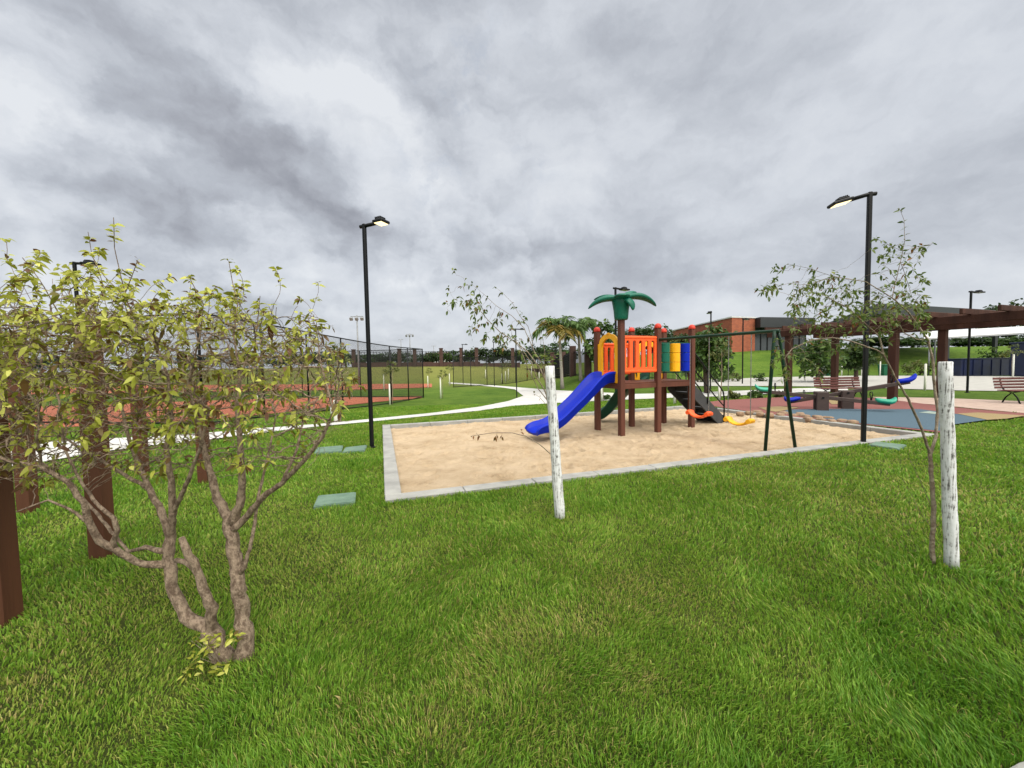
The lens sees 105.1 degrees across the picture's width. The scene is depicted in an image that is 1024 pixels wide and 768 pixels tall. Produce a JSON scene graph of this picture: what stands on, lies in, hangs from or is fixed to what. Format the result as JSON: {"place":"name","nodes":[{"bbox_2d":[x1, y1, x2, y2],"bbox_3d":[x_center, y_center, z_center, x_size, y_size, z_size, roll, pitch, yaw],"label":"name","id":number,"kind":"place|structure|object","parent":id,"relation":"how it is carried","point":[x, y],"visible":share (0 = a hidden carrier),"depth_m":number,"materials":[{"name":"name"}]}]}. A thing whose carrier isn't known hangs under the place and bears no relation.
{"place":"outdoors","nodes":[
{"label":"outdoors","id":0,"kind":"place"},
{"bbox_2d":[11,388,847,465],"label":"path","id":1,"kind":"structure","parent":0,"point":[522,400],"depth_m":13.53,"materials":[{"name":"concrete"}]},
{"bbox_2d":[448,382,545,394],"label":"path","id":2,"kind":"structure","parent":0,"point":[541,390],"depth_m":36.75,"materials":[{"name":"concrete"}]},
{"bbox_2d":[0,346,1023,767],"bbox_3d":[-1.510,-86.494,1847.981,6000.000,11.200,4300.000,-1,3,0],"label":"lawn","id":3,"kind":"structure","parent":0,"point":[486,392],"depth_m":2.54,"materials":[{"name":"plant"}]},
{"bbox_2d":[0,323,23,627],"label":"timber post","id":4,"kind":"object","parent":3,"relation":"on","point":[11,600],"visible":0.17,"depth_m":2.49,"materials":[{"name":"brown wood"}]},
{"bbox_2d":[5,334,39,514],"bbox_3d":[-5.550,0.555,4.444,0.125,2.242,0.125,-1,3,-9],"label":"timber post","id":5,"kind":"object","parent":3,"relation":"on","point":[25,498],"visible":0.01,"depth_m":4.42,"materials":[{"name":"brown wood"}]},
{"bbox_2d":[69,259,101,315],"bbox_3d":[-11.139,-0.916,10.346,0.700,4.633,0.240,-1,3,0],"label":"street lamp","id":6,"kind":"object","parent":3,"relation":"on","point":[74,268],"visible":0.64,"depth_m":10.21,"materials":[{"name":"metal"}]},
{"bbox_2d":[71,319,113,559],"bbox_3d":[-3.535,0.568,3.329,0.125,2.242,0.125,-1,3,-9],"label":"timber post","id":7,"kind":"object","parent":3,"relation":"on","point":[103,495],"visible":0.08,"depth_m":3.30,"materials":[{"name":"brown wood"}]},
{"bbox_2d":[2,312,202,423],"bbox_3d":[-18.009,-0.244,13.479,18.074,3.624,0.068,0,3,12],"label":"court fence","id":8,"kind":"object","parent":3,"relation":"on","point":[198,358],"visible":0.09,"depth_m":12.05,"materials":[{"name":"metal"}]},
{"bbox_2d":[129,386,149,474],"bbox_3d":[-5.796,0.822,6.108,0.130,1.562,0.130,-1,3,-9],"label":"timber post","id":9,"kind":"object","parent":3,"relation":"on","point":[143,458],"visible":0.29,"depth_m":6.06,"materials":[{"name":"brown wood"}]},
{"bbox_2d":[0,217,365,683],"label":"shrub","id":10,"kind":"object","parent":3,"relation":"on","point":[219,648],"visible":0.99,"depth_m":2.06,"materials":[{"name":"green plant"}]},
{"bbox_2d":[194,398,210,483],"bbox_3d":[-4.394,0.899,5.571,0.120,1.412,0.120,-1,3,-9],"label":"timber post","id":11,"kind":"object","parent":3,"relation":"on","point":[202,477],"visible":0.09,"depth_m":5.53,"materials":[{"name":"brown wood"}]},
{"bbox_2d":[7,397,416,426],"bbox_3d":[-20.650,1.259,19.606,29.152,0.526,17.318,-1,3,0],"label":"court surface","id":12,"kind":"object","parent":3,"relation":"on","point":[275,402],"visible":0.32,"depth_m":22.43,"materials":[{"name":"red"}]},
{"bbox_2d":[31,384,431,393],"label":"court surface","id":13,"kind":"object","parent":3,"relation":"on","point":[414,385],"visible":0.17,"depth_m":43.36,"materials":[{"name":"red"}]},
{"bbox_2d":[265,355,291,366],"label":"tree","id":14,"kind":"object","parent":3,"relation":"on","point":[276,362],"visible":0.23,"depth_m":64.94,"materials":[{"name":"green plant"}]},
{"bbox_2d":[148,349,423,397],"bbox_3d":[-17.853,-0.607,29.435,24.076,3.454,0.068,0,3,12],"label":"court fence","id":15,"kind":"object","parent":3,"relation":"on","point":[419,369],"visible":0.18,"depth_m":27.91,"materials":[{"name":"metal"}]},
{"bbox_2d":[199,313,423,422],"bbox_3d":[-7.662,-0.539,19.252,0.069,3.960,15.703,0,3,11],"label":"court fence","id":16,"kind":"object","parent":3,"relation":"on","point":[405,351],"visible":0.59,"depth_m":18.37,"materials":[{"name":"metal"}]},
{"bbox_2d":[303,351,329,363],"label":"tree","id":17,"kind":"object","parent":3,"relation":"on","point":[317,357],"visible":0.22,"depth_m":60.84,"materials":[{"name":"green plant"}]},
{"bbox_2d":[314,445,342,454],"bbox_3d":[-3.520,1.287,7.552,0.466,0.073,0.604,-2,3,-21],"label":"utility cover","id":18,"kind":"object","parent":3,"relation":"on","point":[329,449],"visible":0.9,"depth_m":7.49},
{"bbox_2d":[313,492,355,508],"bbox_3d":[-2.103,1.404,4.690,0.471,0.073,0.401,-2,3,-15],"label":"utility cover","id":19,"kind":"object","parent":3,"relation":"on","point":[340,499],"visible":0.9,"depth_m":4.64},
{"bbox_2d":[326,365,344,397],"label":"sapling","id":20,"kind":"object","parent":3,"relation":"on","point":[334,376],"visible":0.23,"depth_m":15.29,"materials":[{"name":"green plant"}]},
{"bbox_2d":[326,342,353,419],"bbox_3d":[-5.212,0.009,11.789,0.782,2.495,0.973,-3,4,-38],"label":"sapling","id":21,"kind":"object","parent":3,"relation":"on","point":[346,359],"visible":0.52,"depth_m":11.66,"materials":[{"name":"green plant"}]},
{"bbox_2d":[342,445,366,453],"bbox_3d":[-3.035,1.277,7.591,0.392,0.073,0.537,-2,3,-16],"label":"utility cover","id":22,"kind":"object","parent":3,"relation":"on","point":[361,448],"visible":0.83,"depth_m":7.47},
{"bbox_2d":[349,315,363,385],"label":"floodlight mast","id":23,"kind":"object","parent":3,"relation":"on","point":[356,318],"visible":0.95,"depth_m":43.67,"materials":[{"name":"metal"}]},
{"bbox_2d":[359,216,389,447],"bbox_3d":[-2.628,-0.896,7.620,0.640,4.537,0.240,0,3,24],"label":"street lamp","id":24,"kind":"object","parent":3,"relation":"on","point":[380,220],"visible":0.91,"depth_m":7.67,"materials":[{"name":"metal"}]},
{"bbox_2d":[374,352,391,361],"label":"tree","id":25,"kind":"object","parent":3,"relation":"on","point":[377,359],"visible":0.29,"depth_m":67.00,"materials":[{"name":"green plant"}]},
{"bbox_2d":[382,360,399,404],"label":"sapling","id":26,"kind":"object","parent":3,"relation":"on","point":[394,369],"visible":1,"depth_m":21.97,"materials":[{"name":"green plant"}]},
{"bbox_2d":[387,351,409,361],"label":"tree","id":27,"kind":"object","parent":3,"relation":"on","point":[404,359],"visible":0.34,"depth_m":65.22,"materials":[{"name":"green plant"}]},
{"bbox_2d":[418,352,432,361],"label":"tree","id":28,"kind":"object","parent":3,"relation":"on","point":[425,358],"visible":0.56,"depth_m":71.04,"materials":[{"name":"green plant"}]},
{"bbox_2d":[425,352,438,361],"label":"tree","id":29,"kind":"object","parent":3,"relation":"on","point":[435,359],"visible":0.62,"depth_m":67.23,"materials":[{"name":"green plant"}]},
{"bbox_2d":[437,370,448,397],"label":"sapling","id":30,"kind":"object","parent":3,"relation":"on","point":[442,375],"visible":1,"depth_m":26.15,"materials":[{"name":"green plant"}]},
{"bbox_2d":[436,350,459,361],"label":"tree","id":31,"kind":"object","parent":3,"relation":"on","point":[450,356],"visible":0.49,"depth_m":65.21,"materials":[{"name":"green plant"}]},
{"bbox_2d":[351,348,556,373],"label":"distant trees","id":32,"kind":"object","parent":3,"relation":"on","point":[440,363],"depth_m":58.36,"materials":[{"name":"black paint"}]},
{"bbox_2d":[463,346,488,361],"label":"tree","id":33,"kind":"object","parent":3,"relation":"on","point":[481,349],"visible":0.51,"depth_m":65.31,"materials":[{"name":"green plant"}]},
{"bbox_2d":[478,351,498,362],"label":"tree","id":34,"kind":"object","parent":3,"relation":"on","point":[488,354],"visible":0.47,"depth_m":65.04,"materials":[{"name":"green plant"}]},
{"bbox_2d":[442,268,561,453],"bbox_3d":[-0.097,0.099,4.235,1.315,2.700,0.755,-1,3,0],"label":"young tree","id":35,"kind":"object","parent":3,"relation":"on","point":[476,309],"visible":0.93,"depth_m":4.27,"materials":[{"name":"green plant"}]},
{"bbox_2d":[489,344,517,362],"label":"tree","id":36,"kind":"object","parent":3,"relation":"on","point":[505,355],"visible":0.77,"depth_m":63.13,"materials":[{"name":"green plant"}]},
{"bbox_2d":[453,348,556,386],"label":"court fence","id":37,"kind":"object","parent":3,"relation":"on","point":[495,358],"visible":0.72,"depth_m":42.30,"materials":[{"name":"metal"}]},
{"bbox_2d":[514,328,523,397],"bbox_3d":[0.525,-1.329,25.575,0.700,4.633,0.240,-1,3,-5],"label":"street lamp","id":38,"kind":"object","parent":3,"relation":"on","point":[515,329],"visible":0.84,"depth_m":25.51,"materials":[{"name":"metal"}]},
{"bbox_2d":[523,344,540,363],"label":"tree","id":39,"kind":"object","parent":3,"relation":"on","point":[531,350],"visible":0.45,"depth_m":63.48,"materials":[{"name":"green plant"}]},
{"bbox_2d":[538,342,569,359],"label":"tree","id":40,"kind":"object","parent":3,"relation":"on","point":[563,344],"visible":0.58,"depth_m":59.04,"materials":[{"name":"green plant"}]},
{"bbox_2d":[545,366,564,518],"bbox_3d":[0.445,0.628,4.042,0.183,1.631,0.111,-1,3,0],"label":"tree stake","id":41,"kind":"object","parent":3,"relation":"on","point":[558,496],"visible":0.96,"depth_m":4.00,"materials":[{"name":"white wood"}]},
{"bbox_2d":[531,315,587,388],"bbox_3d":[3.511,-2.275,28.942,4.157,5.481,3.941,-1,3,0],"label":"palm tree","id":42,"kind":"object","parent":3,"relation":"on","point":[562,327],"visible":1,"depth_m":28.21,"materials":[{"name":"green plant"}]},
{"bbox_2d":[553,317,602,380],"bbox_3d":[5.150,-2.724,30.700,3.896,5.159,3.879,-1,3,0],"label":"palm tree","id":43,"kind":"object","parent":3,"relation":"on","point":[587,322],"visible":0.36,"depth_m":30.47,"materials":[{"name":"green plant"}]},
{"bbox_2d":[582,318,617,363],"bbox_3d":[6.742,-2.445,29.060,3.483,4.899,2.803,0,3,24],"label":"tree","id":44,"kind":"object","parent":3,"relation":"on","point":[607,327],"visible":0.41,"depth_m":28.93,"materials":[{"name":"green plant"}]},
{"bbox_2d":[551,346,678,378],"bbox_3d":[6.176,-1.791,37.088,6.743,3.332,17.530,-2,3,-28],"label":"picket fence","id":45,"kind":"object","parent":3,"relation":"on","point":[570,363],"visible":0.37,"depth_m":33.66,"materials":[{"name":"black paint"}]},
{"bbox_2d":[613,287,629,407],"bbox_3d":[4.104,-1.319,14.759,0.700,4.633,0.240,-2,3,-25],"label":"street lamp","id":46,"kind":"object","parent":3,"relation":"on","point":[615,293],"visible":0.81,"depth_m":14.59,"materials":[{"name":"metal"}]},
{"bbox_2d":[617,327,653,351],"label":"tree","id":47,"kind":"object","parent":3,"relation":"on","point":[640,332],"visible":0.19,"depth_m":67.85,"materials":[{"name":"green plant"}]},
{"bbox_2d":[635,323,672,351],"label":"tree","id":48,"kind":"object","parent":3,"relation":"on","point":[665,327],"visible":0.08,"depth_m":72.27,"materials":[{"name":"green plant"}]},
{"bbox_2d":[382,406,933,501],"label":"sandbox kerb","id":49,"kind":"structure","parent":3,"relation":"on","point":[392,488],"depth_m":6.48,"materials":[{"name":"concrete"}]},
{"bbox_2d":[667,330,684,341],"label":"tree","id":50,"kind":"object","parent":3,"relation":"on","point":[668,334],"visible":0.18,"depth_m":64.77,"materials":[{"name":"green plant"}]},
{"bbox_2d":[680,323,737,392],"bbox_3d":[9.566,-1.190,19.488,2.937,3.560,2.832,-4,4,-44],"label":"tree","id":51,"kind":"object","parent":3,"relation":"on","point":[709,363],"visible":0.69,"depth_m":18.84,"materials":[{"name":"green plant"}]},
{"bbox_2d":[706,311,711,388],"bbox_3d":[11.599,-1.946,22.999,0.240,4.633,0.700,0,3,15],"label":"street lamp","id":52,"kind":"object","parent":3,"relation":"on","point":[709,312],"visible":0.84,"depth_m":22.66,"materials":[{"name":"metal"}]},
{"bbox_2d":[709,371,726,381],"bbox_3d":[15.431,-0.525,29.694,1.584,0.977,1.474,0,3,28],"label":"shrub","id":53,"kind":"object","parent":3,"relation":"on","point":[718,380],"visible":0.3,"depth_m":29.46,"materials":[{"name":"green plant"}]},
{"bbox_2d":[707,340,731,399],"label":"sapling","id":54,"kind":"object","parent":3,"relation":"on","point":[725,345],"visible":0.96,"depth_m":16.20,"materials":[{"name":"green plant"}]},
{"bbox_2d":[725,390,741,398],"bbox_3d":[9.296,0.493,16.432,0.596,0.526,0.567,-2,3,-21],"label":"shrub","id":55,"kind":"object","parent":3,"relation":"on","point":[732,395],"visible":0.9,"depth_m":16.35,"materials":[{"name":"green plant"}]},
{"bbox_2d":[726,372,741,380],"bbox_3d":[17.101,-0.571,30.376,1.256,0.892,1.308,1,4,39],"label":"shrub","id":56,"kind":"object","parent":3,"relation":"on","point":[739,378],"visible":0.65,"depth_m":30.16,"materials":[{"name":"green plant"}]},
{"bbox_2d":[672,316,814,351],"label":"brick building","id":57,"kind":"structure","parent":3,"relation":"on","point":[732,324],"depth_m":59.09,"materials":[{"name":"orange brick"}]},
{"bbox_2d":[747,390,763,397],"bbox_3d":[10.320,0.446,16.630,0.688,0.442,0.586,-2,3,-26],"label":"shrub","id":58,"kind":"object","parent":3,"relation":"on","point":[756,394],"visible":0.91,"depth_m":16.52,"materials":[{"name":"green plant"}]},
{"bbox_2d":[752,373,767,380],"bbox_3d":[18.795,-0.441,29.654,1.074,0.861,0.928,-2,3,-22],"label":"shrub","id":59,"kind":"object","parent":3,"relation":"on","point":[760,376],"visible":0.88,"depth_m":29.59,"materials":[{"name":"green plant"}]},
{"bbox_2d":[759,406,798,411],"bbox_3d":[8.456,0.788,12.675,1.727,0.001,0.856,-3,3,-34],"label":"yellow rubber surface","id":60,"kind":"object","parent":3,"relation":"on","point":[778,408],"visible":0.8,"depth_m":12.64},
{"bbox_2d":[783,337,849,379],"bbox_3d":[21.401,-1.720,27.432,3.637,3.419,3.604,-1,3,0],"label":"tree","id":61,"kind":"object","parent":3,"relation":"on","point":[818,356],"visible":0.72,"depth_m":26.91,"materials":[{"name":"green plant"}]},
{"bbox_2d":[754,207,938,563],"bbox_3d":[2.595,0.046,2.996,1.823,2.762,0.748,-1,3,0],"label":"young tree","id":62,"kind":"object","parent":3,"relation":"on","point":[862,317],"visible":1,"depth_m":2.97,"materials":[{"name":"green plant"}]},
{"bbox_2d":[827,191,877,441],"bbox_3d":[6.324,-1.141,7.339,0.734,4.741,0.240,0,3,12],"label":"street lamp","id":63,"kind":"object","parent":3,"relation":"on","point":[843,200],"visible":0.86,"depth_m":7.25,"materials":[{"name":"metal"}]},
{"bbox_2d":[695,376,1023,390],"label":"car park","id":64,"kind":"structure","parent":3,"relation":"on","point":[981,383],"depth_m":26.09,"materials":[{"name":"concrete"}]},
{"bbox_2d":[742,318,749,383],"bbox_3d":[16.072,-2.223,27.059,0.700,4.633,0.240,-3,3,-30],"label":"street lamp","id":65,"kind":"object","parent":64,"relation":"on","point":[743,319],"visible":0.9,"depth_m":26.89,"materials":[{"name":"metal"}]},
{"bbox_2d":[839,340,880,376],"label":"tree","id":66,"kind":"object","parent":3,"relation":"on","point":[854,361],"visible":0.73,"depth_m":27.90,"materials":[{"name":"green plant"}]},
{"bbox_2d":[711,396,1023,431],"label":"red rubber surface","id":67,"kind":"object","parent":3,"relation":"on","point":[744,404],"visible":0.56,"depth_m":13.11,"materials":[{"name":"rubber"}]},
{"bbox_2d":[813,377,861,396],"bbox_3d":[12.985,0.169,15.484,1.700,0.875,0.642,-1,3,6],"label":"park bench","id":68,"kind":"object","parent":67,"relation":"on","point":[852,379],"visible":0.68,"depth_m":15.67,"materials":[{"name":"brown wood"}]},
{"bbox_2d":[784,373,916,408],"bbox_3d":[10.602,0.240,12.442,3.254,1.134,0.480,0,3,25],"label":"seesaw","id":69,"kind":"object","parent":67,"relation":"on","point":[850,394],"visible":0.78,"depth_m":12.25,"materials":[{"name":"blue plastic"}]},
{"bbox_2d":[851,336,887,346],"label":"tree","id":70,"kind":"object","parent":3,"relation":"on","point":[883,340],"visible":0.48,"depth_m":70.33,"materials":[{"name":"green plant"}]},
{"bbox_2d":[878,364,887,375],"bbox_3d":[34.450,-1.288,36.256,0.700,1.025,0.750,-1,3,0],"label":"wheeled bin","id":71,"kind":"object","parent":3,"relation":"on","point":[884,367],"visible":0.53,"depth_m":36.06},
{"bbox_2d":[786,409,985,430],"bbox_3d":[10.184,0.877,10.357,4.430,0.001,4.087,-1,3,0],"label":"blue rubber surface","id":72,"kind":"object","parent":3,"relation":"on","point":[906,418],"visible":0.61,"depth_m":10.46,"materials":[{"name":"rubber"}]},
{"bbox_2d":[755,383,896,410],"bbox_3d":[9.589,0.405,12.161,3.499,0.868,0.480,0,3,25],"label":"seesaw","id":73,"kind":"object","parent":72,"relation":"on","point":[821,399],"visible":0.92,"depth_m":11.98,"materials":[{"name":"green plastic"}]},
{"bbox_2d":[868,442,905,450],"bbox_3d":[6.759,1.131,7.073,0.565,0.073,0.413,-3,3,-35],"label":"utility cover","id":74,"kind":"object","parent":3,"relation":"on","point":[883,445],"visible":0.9,"depth_m":7.01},
{"bbox_2d":[869,336,917,347],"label":"tree","id":75,"kind":"object","parent":3,"relation":"on","point":[903,341],"visible":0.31,"depth_m":70.10,"materials":[{"name":"green plant"}]},
{"bbox_2d":[765,305,1023,400],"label":"pergola","id":76,"kind":"object","parent":3,"relation":"on","point":[942,324],"visible":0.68,"depth_m":14.23,"materials":[{"name":"brown wood"}]},
{"bbox_2d":[820,303,997,358],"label":"pavilion","id":77,"kind":"structure","parent":3,"relation":"on","point":[956,310],"depth_m":45.77,"materials":[{"name":"wood"}]},
{"bbox_2d":[900,337,933,347],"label":"tree","id":78,"kind":"object","parent":3,"relation":"on","point":[913,345],"visible":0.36,"depth_m":72.08,"materials":[{"name":"green plant"}]},
{"bbox_2d":[901,359,935,374],"bbox_3d":[37.312,-1.496,35.971,2.485,1.552,2.204,1,4,39],"label":"shrub","id":79,"kind":"object","parent":3,"relation":"on","point":[913,367],"visible":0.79,"depth_m":35.98,"materials":[{"name":"green plant"}]},
{"bbox_2d":[923,364,926,389],"bbox_3d":[20.148,-0.311,19.112,0.087,1.348,0.087,0,3,22],"label":"tree stake","id":80,"kind":"object","parent":3,"relation":"on","point":[925,373],"visible":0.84,"depth_m":19.09,"materials":[{"name":"white paint"}]},
{"bbox_2d":[917,338,954,347],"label":"tree","id":81,"kind":"object","parent":3,"relation":"on","point":[951,341],"visible":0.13,"depth_m":75.17,"materials":[{"name":"green plant"}]},
{"bbox_2d":[938,362,959,569],"bbox_3d":[3.296,0.642,2.958,0.187,1.622,0.088,-1,3,0],"label":"tree stake","id":82,"kind":"object","parent":3,"relation":"on","point":[950,521],"visible":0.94,"depth_m":2.94,"materials":[{"name":"white wood"}]},
{"bbox_2d":[950,337,981,346],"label":"tree","id":83,"kind":"object","parent":3,"relation":"on","point":[959,340],"visible":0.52,"depth_m":78.47,"materials":[{"name":"green plant"}]},
{"bbox_2d":[924,326,1023,374],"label":"white canopy","id":84,"kind":"object","parent":3,"relation":"on","point":[982,332],"visible":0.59,"depth_m":33.19,"materials":[{"name":"grey paint"}]},
{"bbox_2d":[964,290,984,392],"bbox_3d":[20.496,-1.827,17.397,0.700,4.633,0.240,-1,3,-8],"label":"street lamp","id":85,"kind":"object","parent":3,"relation":"on","point":[969,340],"visible":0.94,"depth_m":17.36,"materials":[{"name":"metal"}]},
{"bbox_2d":[948,358,1009,375],"bbox_3d":[39.028,-1.421,33.003,4.400,1.505,1.700,-1,3,0],"label":"skip container","id":86,"kind":"object","parent":3,"relation":"on","point":[989,366],"visible":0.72,"depth_m":32.21,"materials":[{"name":"metal"}]},
{"bbox_2d":[952,337,1008,346],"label":"tree","id":87,"kind":"object","parent":3,"relation":"on","point":[982,342],"visible":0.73,"depth_m":76.53,"materials":[{"name":"green plant"}]},
{"bbox_2d":[958,412,1023,419],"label":"yellow rubber surface","id":88,"kind":"object","parent":3,"relation":"on","point":[988,416],"visible":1,"depth_m":10.28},
{"bbox_2d":[977,346,1009,357],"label":"shrub","id":89,"kind":"object","parent":3,"relation":"on","point":[991,353],"visible":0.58,"depth_m":48.93,"materials":[{"name":"green plant"}]},
{"bbox_2d":[975,305,1013,338],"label":"tree","id":90,"kind":"object","parent":3,"relation":"on","point":[991,327],"visible":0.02,"depth_m":89.90,"materials":[{"name":"green plant"}]},
{"bbox_2d":[996,352,1009,357],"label":"shrub","id":91,"kind":"object","parent":3,"relation":"on","point":[1004,355],"visible":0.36,"depth_m":47.97,"materials":[{"name":"green plant"}]},
{"bbox_2d":[983,298,1023,338],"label":"tree","id":92,"kind":"object","parent":3,"relation":"on","point":[994,307],"visible":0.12,"depth_m":89.19,"materials":[{"name":"green plant"}]},
{"bbox_2d":[984,336,1022,345],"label":"tree","id":93,"kind":"object","parent":3,"relation":"on","point":[1008,341],"visible":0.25,"depth_m":78.08,"materials":[{"name":"green plant"}]},
{"bbox_2d":[1012,354,1014,376],"bbox_3d":[34.653,-1.168,27.095,0.087,1.774,0.087,-2,3,-22],"label":"tree stake","id":94,"kind":"object","parent":3,"relation":"on","point":[1013,363],"visible":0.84,"depth_m":27.06,"materials":[{"name":"white paint"}]},
{"bbox_2d":[1004,344,1023,359],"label":"sapling","id":95,"kind":"object","parent":3,"relation":"on","point":[1010,350],"visible":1,"depth_m":27.10,"materials":[{"name":"green plant"}]},
{"bbox_2d":[1011,762,1023,767],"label":"slab","id":96,"kind":"structure","parent":3,"relation":"on","point":[1020,765],"depth_m":1.53,"materials":[{"name":"concrete"}]},
{"bbox_2d":[0,0,1023,371],"label":"sky","id":97,"kind":"structure","parent":0,"point":[555,155],"materials":[{"name":"grey"}]},
{"bbox_2d":[512,387,627,401],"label":"path","id":98,"kind":"structure","parent":0,"point":[528,394],"depth_m":26.70,"materials":[{"name":"concrete"}]},
{"bbox_2d":[391,409,899,492],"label":"sand","id":99,"kind":"structure","parent":0,"point":[440,457],"depth_m":7.96,"materials":[{"name":"sand"}]},
{"bbox_2d":[525,291,728,435],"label":"playground tower","id":100,"kind":"structure","parent":99,"relation":"on","point":[668,357],"depth_m":9.28,"materials":[{"name":"red plastic"}]},
{"bbox_2d":[659,329,796,450],"bbox_3d":[4.102,0.118,8.020,0.774,2.287,2.762,-3,4,-41],"label":"swing set","id":101,"kind":"object","parent":99,"relation":"on","point":[775,332],"visible":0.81,"depth_m":7.18,"materials":[{"name":"green metal"}]},
{"bbox_2d":[685,337,712,417],"bbox_3d":[4.014,-0.127,8.404,0.200,1.728,0.568,-3,3,-32],"label":"swing","id":102,"kind":"object","parent":101,"relation":"hanging from","point":[694,415],"visible":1,"depth_m":8.31,"materials":[{"name":"orange plastic"}]},
{"bbox_2d":[723,334,754,425],"bbox_3d":[4.465,-0.070,7.700,0.200,1.788,0.568,-3,3,-32],"label":"swing","id":103,"kind":"object","parent":101,"relation":"hanging from","point":[729,419],"visible":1,"depth_m":7.68,"materials":[{"name":"yellow plastic"}]},
{"bbox_2d":[803,416,812,422],"bbox_3d":[7.761,0.938,10.274,0.155,0.169,0.266,-1,3,8],"label":"stone","id":104,"kind":"object","parent":99,"relation":"on","point":[807,419],"visible":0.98,"depth_m":10.19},
{"bbox_2d":[875,397,1023,412],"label":"paving","id":105,"kind":"structure","parent":0,"point":[1006,405],"depth_m":13.12,"materials":[{"name":"concrete"}]},
{"bbox_2d":[992,377,1023,403],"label":"park bench","id":106,"kind":"object","parent":105,"relation":"on","point":[1001,382],"visible":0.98,"depth_m":13.34,"materials":[{"name":"brown wood"}]},
{"bbox_2d":[1009,342,1023,375],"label":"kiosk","id":107,"kind":"object","parent":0,"point":[1019,366],"visible":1,"depth_m":30.05,"materials":[{"name":"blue paint"}]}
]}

